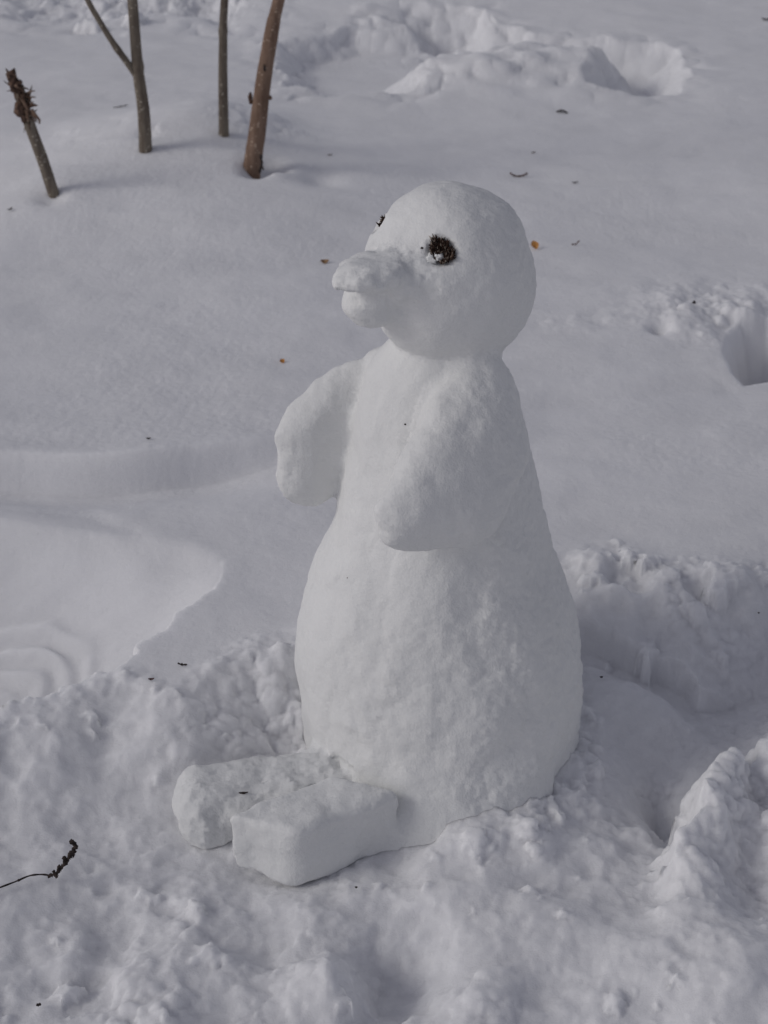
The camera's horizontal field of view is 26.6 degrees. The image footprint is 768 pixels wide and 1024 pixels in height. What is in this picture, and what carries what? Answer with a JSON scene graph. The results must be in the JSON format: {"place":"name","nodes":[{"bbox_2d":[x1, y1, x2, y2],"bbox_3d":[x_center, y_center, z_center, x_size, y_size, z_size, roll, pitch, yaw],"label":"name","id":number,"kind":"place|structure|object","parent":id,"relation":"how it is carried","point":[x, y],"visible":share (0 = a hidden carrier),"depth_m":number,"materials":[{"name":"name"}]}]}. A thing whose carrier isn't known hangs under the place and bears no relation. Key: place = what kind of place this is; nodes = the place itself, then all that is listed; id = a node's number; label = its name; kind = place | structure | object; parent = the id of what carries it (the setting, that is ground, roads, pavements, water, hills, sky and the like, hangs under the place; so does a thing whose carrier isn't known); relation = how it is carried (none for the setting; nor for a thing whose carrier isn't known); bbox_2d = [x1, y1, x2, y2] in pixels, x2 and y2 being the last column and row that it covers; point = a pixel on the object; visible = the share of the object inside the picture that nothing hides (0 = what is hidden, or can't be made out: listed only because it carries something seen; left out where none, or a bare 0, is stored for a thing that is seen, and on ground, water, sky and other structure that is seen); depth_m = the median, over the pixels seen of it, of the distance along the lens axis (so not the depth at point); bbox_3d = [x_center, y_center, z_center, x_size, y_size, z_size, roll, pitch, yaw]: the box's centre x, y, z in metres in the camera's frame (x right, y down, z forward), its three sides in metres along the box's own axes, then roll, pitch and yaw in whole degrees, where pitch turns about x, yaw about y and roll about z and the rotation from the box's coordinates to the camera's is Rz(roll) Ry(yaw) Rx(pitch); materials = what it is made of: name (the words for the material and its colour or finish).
{"place":"outdoors","nodes":[
{"label":"outdoors","id":0,"kind":"place"},
{"bbox_2d":[0,0,767,1023],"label":"ground","id":1,"kind":"structure","parent":0,"point":[174,296],"depth_m":2.74,"materials":[{"name":"white snow"}]},
{"bbox_2d":[3,68,58,197],"bbox_3d":[-0.821,-0.863,3.788,0.112,0.339,0.064,0,30,0],"label":"broken sapling","id":2,"kind":"object","parent":1,"relation":"on","point":[25,113],"visible":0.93,"depth_m":3.77,"materials":[{"name":"grey plant"}]},
{"bbox_2d":[0,839,77,887],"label":"seed stalk","id":3,"kind":"object","parent":1,"relation":"on","point":[72,852],"visible":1,"depth_m":1.97,"materials":[{"name":"black plant"}]},
{"bbox_2d":[85,0,151,152],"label":"sapling","id":4,"kind":"object","parent":1,"relation":"on","point":[135,66],"visible":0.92,"depth_m":3.92,"materials":[{"name":"grey plant"}]},
{"bbox_2d":[218,0,228,136],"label":"sapling","id":5,"kind":"object","parent":1,"relation":"on","point":[223,88],"visible":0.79,"depth_m":4.04,"materials":[{"name":"grey plant"}]},
{"bbox_2d":[243,0,284,178],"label":"sapling","id":6,"kind":"object","parent":1,"relation":"on","point":[260,98],"visible":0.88,"depth_m":3.91,"materials":[{"name":"brown plant"}]},
{"bbox_2d":[172,180,583,885],"bbox_3d":[0.038,0.048,2.008,0.423,0.878,0.564,20,35,31],"label":"snow penguin","id":7,"kind":"object","parent":1,"relation":"on","point":[438,660],"visible":0.99,"depth_m":2.00,"materials":[{"name":"white snow"}]},
{"bbox_2d":[510,172,527,176],"bbox_3d":[0.341,-0.852,4.105,0.047,0.012,0.006,0,30,0],"label":"twig","id":8,"kind":"object","parent":1,"relation":"on","point":[526,173],"visible":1,"depth_m":4.11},
{"bbox_2d":[531,241,538,248],"bbox_3d":[0.339,-0.600,3.645,0.016,0.014,0.016,11,32,19],"label":"leaf","id":9,"kind":"object","parent":1,"relation":"on","point":[535,244],"visible":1,"depth_m":3.65,"materials":[{"name":"orange plant"}]}
]}

